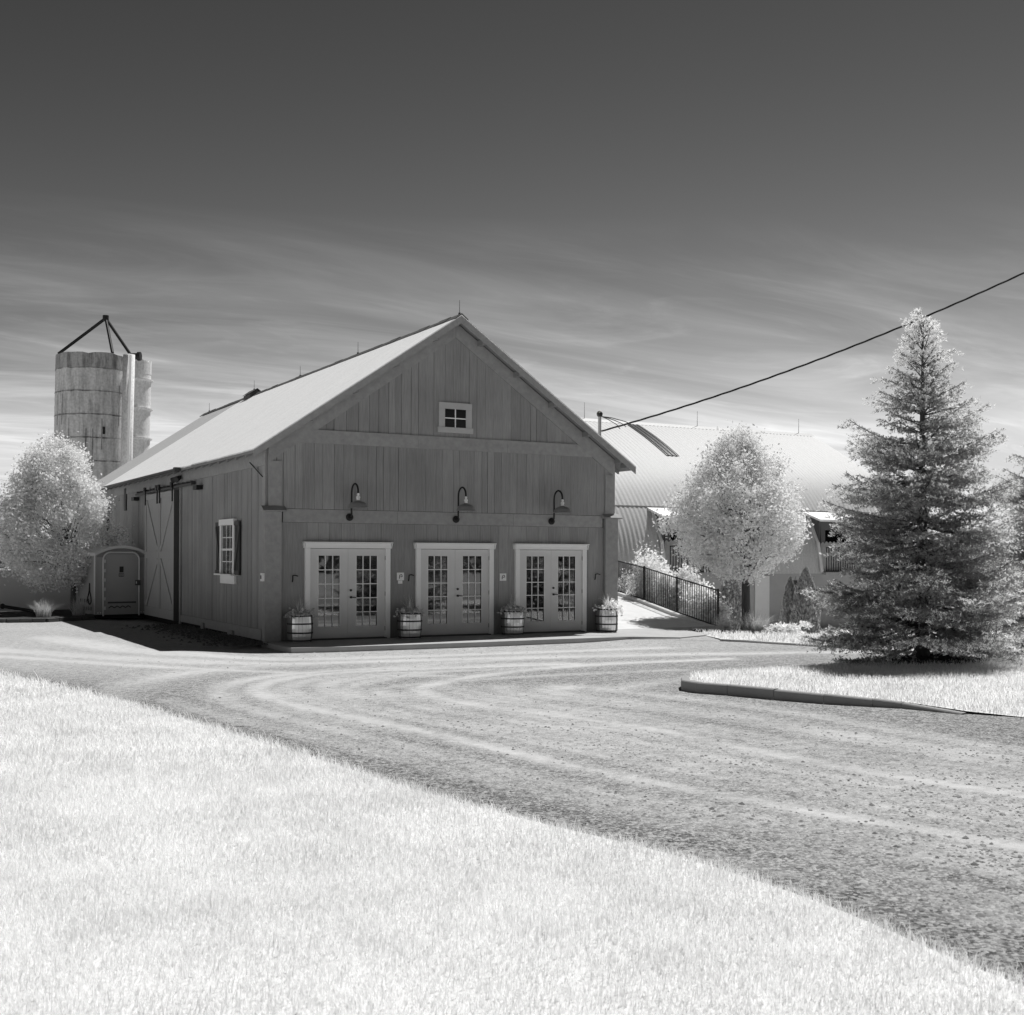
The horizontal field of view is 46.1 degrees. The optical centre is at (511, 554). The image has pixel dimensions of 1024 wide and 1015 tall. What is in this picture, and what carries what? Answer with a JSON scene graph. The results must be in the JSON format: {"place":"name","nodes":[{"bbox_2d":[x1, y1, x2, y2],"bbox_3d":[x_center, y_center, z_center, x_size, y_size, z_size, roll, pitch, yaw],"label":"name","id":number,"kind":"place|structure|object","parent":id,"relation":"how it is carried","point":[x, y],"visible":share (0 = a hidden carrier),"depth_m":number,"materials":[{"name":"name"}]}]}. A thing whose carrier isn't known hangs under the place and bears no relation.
{"place":"outdoors","nodes":[
{"label":"outdoors","id":0,"kind":"place"},
{"bbox_2d":[27,597,57,616],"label":"ornamental grass","id":1,"kind":"object","parent":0,"point":[43,611],"depth_m":34.93,"materials":[{"name":"grey plant"}]},
{"bbox_2d":[86,300,635,641],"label":"barn","id":2,"kind":"structure","parent":0,"point":[221,509],"depth_m":28.99,"materials":[{"name":"paint"}]},
{"bbox_2d":[143,485,158,616],"bbox_3d":[-10.773,-0.105,35.928,0.115,3.860,1.860,0,0,-29],"label":"sliding door","id":3,"kind":"structure","parent":2,"relation":"in","point":[152,500],"depth_m":35.95,"materials":[{"name":"paint"}]},
{"bbox_2d":[157,482,173,619],"bbox_3d":[-9.864,-0.101,34.282,0.115,3.860,1.860,0,0,-29],"label":"sliding door","id":4,"kind":"structure","parent":2,"relation":"in","point":[166,499],"depth_m":34.35,"materials":[{"name":"paint"}]},
{"bbox_2d":[214,519,237,583],"bbox_3d":[-6.946,-0.079,29.176,0.170,1.560,1.500,0,0,-29],"label":"side window","id":5,"kind":"structure","parent":2,"relation":"in","point":[227,527],"depth_m":29.24,"materials":[{"name":"white paint"}]},
{"bbox_2d":[260,573,264,580],"bbox_3d":[-5.512,0.497,26.554,0.068,0.180,0.120,0,0,-29],"label":"junction box","id":6,"kind":"object","parent":2,"relation":"attached to","point":[262,575],"visible":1,"depth_m":26.51,"materials":[{"name":"white paint"}]},
{"bbox_2d":[302,542,392,640],"bbox_3d":[-3.724,0.819,27.459,2.162,2.214,0.176,0,0,-29],"label":"french door","id":7,"kind":"structure","parent":2,"relation":"in","point":[348,590],"depth_m":27.50,"materials":[{"name":"white paint"}]},
{"bbox_2d":[346,483,367,520],"bbox_3d":[-3.531,-1.197,27.188,0.470,0.853,0.772,0,0,-29],"label":"barn lamp","id":8,"kind":"object","parent":2,"relation":"attached to","point":[358,503],"visible":1,"depth_m":27.02,"materials":[{"name":"black metal"}]},
{"bbox_2d":[397,573,403,583],"bbox_3d":[-2.608,0.549,28.152,0.180,0.260,0.024,0,0,-29],"label":"sign plate","id":9,"kind":"object","parent":2,"relation":"attached to","point":[400,577],"visible":1,"depth_m":28.15,"materials":[{"name":"white paint"}]},
{"bbox_2d":[413,543,496,636],"bbox_3d":[-1.342,0.829,28.775,2.162,2.214,0.176,0,0,-29],"label":"french door","id":10,"kind":"structure","parent":2,"relation":"in","point":[454,589],"depth_m":28.81,"materials":[{"name":"white paint"}]},
{"bbox_2d":[437,402,472,433],"bbox_3d":[-1.351,-3.266,28.769,0.930,0.720,0.052,0,0,-29],"label":"gable window","id":11,"kind":"structure","parent":2,"relation":"in","point":[451,420],"depth_m":28.77,"materials":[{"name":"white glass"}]},
{"bbox_2d":[453,487,475,522],"bbox_3d":[-1.159,-1.187,28.498,0.470,0.853,0.772,0,0,-29],"label":"barn lamp","id":12,"kind":"object","parent":2,"relation":"attached to","point":[465,506],"visible":1,"depth_m":28.35,"materials":[{"name":"black metal"}]},
{"bbox_2d":[500,573,505,580],"bbox_3d":[-0.218,0.549,29.471,0.180,0.180,0.024,0,0,-29],"label":"sign plate","id":13,"kind":"object","parent":2,"relation":"attached to","point":[502,576],"visible":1,"depth_m":29.46,"materials":[{"name":"white paint"}]},
{"bbox_2d":[513,544,589,633],"bbox_3d":[0.999,0.839,30.067,2.162,2.214,0.176,0,0,-29],"label":"french door","id":14,"kind":"structure","parent":2,"relation":"in","point":[550,580],"depth_m":30.12,"materials":[{"name":"white paint"}]},
{"bbox_2d":[548,490,571,524],"bbox_3d":[1.170,-1.177,29.784,0.470,0.853,0.772,0,0,-29],"label":"barn lamp","id":15,"kind":"object","parent":2,"relation":"attached to","point":[562,508],"visible":1,"depth_m":29.63,"materials":[{"name":"black metal"}]},
{"bbox_2d":[597,411,631,434],"bbox_3d":[2.652,-2.226,31.800,1.145,3.215,0.314,0,0,35],"label":"service mast","id":16,"kind":"object","parent":2,"relation":"attached to","point":[599,414],"visible":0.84,"depth_m":32.05,"materials":[{"name":"metal"}]},
{"bbox_2d":[602,272,1023,431],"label":"power cable","id":17,"kind":"object","parent":16,"relation":"attached to","point":[960,301],"visible":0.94,"depth_m":30.45,"materials":[{"name":"black rubber"}]},
{"bbox_2d":[262,626,718,652],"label":"patio","id":18,"kind":"structure","parent":0,"point":[383,644],"depth_m":27.39,"materials":[{"name":"concrete"}]},
{"bbox_2d":[282,600,316,641],"bbox_3d":[-4.678,1.399,26.630,0.790,1.050,0.779,0,0,10],"label":"barrel planter","id":19,"kind":"object","parent":18,"relation":"on","point":[300,626],"visible":1,"depth_m":26.42,"materials":[{"name":"wood"}]},
{"bbox_2d":[393,599,425,638],"bbox_3d":[-2.375,1.424,27.918,0.806,1.019,0.767,0,0,-29],"label":"barrel planter","id":20,"kind":"object","parent":18,"relation":"on","point":[409,621],"visible":1,"depth_m":27.71,"materials":[{"name":"wood"}]},
{"bbox_2d":[496,596,526,634],"bbox_3d":[0.027,1.415,29.234,0.766,1.058,0.684,0,0,-44],"label":"barrel planter","id":21,"kind":"object","parent":18,"relation":"on","point":[512,619],"visible":1,"depth_m":29.03,"materials":[{"name":"wood"}]},
{"bbox_2d":[592,591,623,631],"bbox_3d":[2.427,1.433,30.514,0.864,1.043,0.800,0,0,-29],"label":"barrel planter","id":22,"kind":"object","parent":18,"relation":"on","point":[606,618],"visible":1,"depth_m":30.32,"materials":[{"name":"wood"}]},
{"bbox_2d":[0,565,1023,984],"bbox_3d":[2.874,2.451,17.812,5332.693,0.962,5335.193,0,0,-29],"label":"ground","id":23,"kind":"structure","parent":0,"point":[96,653],"depth_m":12.76,"materials":[{"name":"grey gravel"}]},
{"bbox_2d":[0,570,77,610],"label":"retaining wall","id":24,"kind":"structure","parent":23,"relation":"on","point":[14,592],"depth_m":39.21,"materials":[{"name":"concrete"}]},
{"bbox_2d":[0,609,94,622],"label":"planting bed","id":25,"kind":"object","parent":23,"relation":"on","point":[13,616],"visible":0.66,"depth_m":35.13,"materials":[{"name":"soil"}]},
{"bbox_2d":[0,603,35,614],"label":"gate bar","id":26,"kind":"object","parent":25,"relation":"on","point":[2,606],"visible":0.88,"depth_m":35.96,"materials":[{"name":"black metal"}]},
{"bbox_2d":[0,429,133,612],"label":"leafy tree","id":27,"kind":"object","parent":25,"relation":"on","point":[26,516],"visible":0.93,"depth_m":36.63,"materials":[{"name":"white plant"}]},
{"bbox_2d":[65,595,86,615],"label":"ornamental grass","id":28,"kind":"object","parent":25,"relation":"on","point":[79,609],"depth_m":35.99,"materials":[{"name":"grey plant"}]},
{"bbox_2d":[52,315,141,565],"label":"silo","id":29,"kind":"object","parent":23,"relation":"on","point":[94,399],"visible":0.5,"depth_m":58.51,"materials":[{"name":"concrete"}]},
{"bbox_2d":[78,545,144,617],"bbox_3d":[-12.431,0.818,37.385,1.670,2.200,1.900,0,0,-37],"label":"portable toilet","id":30,"kind":"object","parent":23,"relation":"on","point":[114,582],"visible":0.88,"depth_m":36.66,"materials":[{"name":"grey plastic"}]},
{"bbox_2d":[104,554,140,612],"bbox_3d":[-11.879,0.875,36.681,1.110,1.770,0.061,0,0,-37],"label":"door","id":31,"kind":"structure","parent":30,"relation":"in","point":[121,582],"depth_m":36.66,"materials":[{"name":"grey plastic"}]},
{"bbox_2d":[133,359,152,458],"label":"silo","id":32,"kind":"object","parent":23,"relation":"on","point":[143,381],"visible":0.2,"depth_m":62.37,"materials":[{"name":"concrete"}]},
{"bbox_2d":[121,623,267,646],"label":"gravel","id":33,"kind":"structure","parent":23,"relation":"on","point":[217,638],"depth_m":28.61,"materials":[{"name":"stone"}]},
{"bbox_2d":[0,541,1021,568],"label":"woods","id":34,"kind":"object","parent":23,"relation":"on","point":[2,565],"depth_m":210.16,"materials":[{"name":"grey plant"}]},
{"bbox_2d":[618,592,710,624],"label":"kerb","id":35,"kind":"structure","parent":23,"relation":"on","point":[655,606],"depth_m":36.29,"materials":[{"name":"concrete"}]},
{"bbox_2d":[618,561,718,625],"bbox_3d":[3.949,1.087,39.606,0.542,2.500,13.011,0,0,-14],"label":"iron fence","id":36,"kind":"object","parent":35,"relation":"on","point":[636,577],"visible":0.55,"depth_m":36.26,"materials":[{"name":"black metal"}]},
{"bbox_2d":[618,596,713,628],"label":"ramp","id":37,"kind":"structure","parent":23,"relation":"on","point":[637,615],"depth_m":34.24,"materials":[{"name":"concrete"}]},
{"bbox_2d":[581,402,913,629],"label":"arched barn","id":38,"kind":"structure","parent":23,"relation":"on","point":[660,456],"depth_m":47.51,"materials":[{"name":"paint"}]},
{"bbox_2d":[681,676,966,714],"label":"kerb","id":39,"kind":"structure","parent":23,"relation":"on","point":[688,684],"depth_m":16.28,"materials":[{"name":"concrete"}]},
{"bbox_2d":[720,639,980,654],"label":"kerb","id":40,"kind":"structure","parent":23,"relation":"on","point":[757,641],"depth_m":26.87,"materials":[{"name":"concrete"}]},
{"bbox_2d":[0,669,1023,1014],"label":"lawn","id":41,"kind":"structure","parent":0,"point":[212,983],"depth_m":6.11,"materials":[{"name":"white plant"}]},
{"bbox_2d":[0,0,1023,556],"label":"sky","id":42,"kind":"structure","parent":0,"point":[650,207],"materials":[{"name":"grey"}]},
{"bbox_2d":[689,652,1023,716],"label":"lawn","id":43,"kind":"structure","parent":0,"point":[942,706],"depth_m":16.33,"materials":[{"name":"white plant"}]},
{"bbox_2d":[796,307,1023,667],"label":"spruce tree","id":44,"kind":"object","parent":43,"relation":"on","point":[906,501],"visible":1,"depth_m":20.31,"materials":[{"name":"grey plant"}]},
{"bbox_2d":[886,653,983,664],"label":"mulch","id":45,"kind":"object","parent":43,"relation":"on","point":[936,658],"visible":0.62,"depth_m":20.33,"materials":[{"name":"soil"}]},
{"bbox_2d":[693,611,1023,653],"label":"terrain","id":46,"kind":"structure","parent":0,"point":[727,636],"depth_m":28.15,"materials":[{"name":"white plant"}]},
{"bbox_2d":[619,562,639,593],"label":"shrub","id":47,"kind":"object","parent":46,"relation":"on","point":[622,585],"visible":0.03,"depth_m":40.30,"materials":[{"name":"grey plant"}]},
{"bbox_2d":[622,536,670,602],"bbox_3d":[4.518,1.017,38.897,1.608,3.314,1.587,0,0,-29],"label":"shrub","id":48,"kind":"object","parent":46,"relation":"on","point":[651,563],"visible":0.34,"depth_m":38.60,"materials":[{"name":"white plant"}]},
{"bbox_2d":[648,564,682,609],"bbox_3d":[4.832,1.469,38.114,1.507,2.337,1.542,0,0,-29],"label":"shrub","id":49,"kind":"object","parent":46,"relation":"on","point":[672,589],"visible":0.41,"depth_m":37.65,"materials":[{"name":"white plant"}]},
{"bbox_2d":[672,559,699,612],"bbox_3d":[5.392,1.306,37.534,1.310,2.649,1.466,0,0,-29],"label":"shrub","id":50,"kind":"object","parent":46,"relation":"on","point":[689,577],"visible":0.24,"depth_m":37.29,"materials":[{"name":"white plant"}]},
{"bbox_2d":[678,573,724,616],"bbox_3d":[5.746,1.543,36.259,1.528,1.954,1.456,0,0,15],"label":"shrub","id":51,"kind":"object","parent":46,"relation":"on","point":[690,600],"visible":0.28,"depth_m":36.16,"materials":[{"name":"white plant"}]},
{"bbox_2d":[693,591,735,623],"bbox_3d":[5.785,1.738,35.162,1.099,1.409,1.453,0,0,-29],"label":"shrub","id":52,"kind":"object","parent":46,"relation":"on","point":[723,608],"visible":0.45,"depth_m":34.87,"materials":[{"name":"grey plant"}]},
{"bbox_2d":[691,628,767,633],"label":"mulch","id":53,"kind":"object","parent":46,"relation":"on","point":[721,631],"visible":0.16,"depth_m":30.74,"materials":[{"name":"soil"}]},
{"bbox_2d":[709,612,741,630],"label":"ornamental grass","id":54,"kind":"object","parent":53,"relation":"on","point":[723,625],"depth_m":31.91,"materials":[{"name":"grey plant"}]},
{"bbox_2d":[719,576,741,630],"bbox_3d":[6.739,1.573,36.992,1.079,2.262,1.102,0,0,-29],"label":"arborvitae","id":55,"kind":"object","parent":46,"relation":"on","point":[735,593],"visible":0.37,"depth_m":36.69,"materials":[{"name":"grey plant"}]},
{"bbox_2d":[652,419,813,630],"bbox_3d":[6.730,-0.681,34.461,4.814,6.518,4.673,0,0,-29],"label":"leafy tree","id":56,"kind":"object","parent":46,"relation":"on","point":[734,549],"visible":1,"depth_m":33.66,"materials":[{"name":"white plant"}]},
{"bbox_2d":[724,610,777,631],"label":"ornamental grass","id":57,"kind":"object","parent":46,"relation":"on","point":[755,624],"depth_m":31.34,"materials":[{"name":"grey plant"}]},
{"bbox_2d":[779,576,795,631],"bbox_3d":[8.923,1.808,38.550,0.729,2.276,0.738,0,0,-29],"label":"arborvitae","id":58,"kind":"object","parent":46,"relation":"on","point":[788,598],"visible":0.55,"depth_m":38.40,"materials":[{"name":"grey plant"}]},
{"bbox_2d":[761,620,813,635],"bbox_3d":[7.162,1.951,31.264,1.073,0.482,1.347,0,0,34],"label":"shrub","id":59,"kind":"object","parent":46,"relation":"on","point":[784,627],"visible":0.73,"depth_m":30.96,"materials":[{"name":"white plant"}]},
{"bbox_2d":[789,566,820,634],"bbox_3d":[9.279,1.638,37.996,1.033,2.580,1.034,0,0,-29],"label":"arborvitae","id":60,"kind":"object","parent":46,"relation":"on","point":[803,608],"visible":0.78,"depth_m":37.74,"materials":[{"name":"grey plant"}]},
{"bbox_2d":[957,445,1023,651],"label":"spruce tree","id":61,"kind":"object","parent":46,"relation":"on","point":[1018,507],"visible":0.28,"depth_m":23.93,"materials":[{"name":"plant"}]}
]}

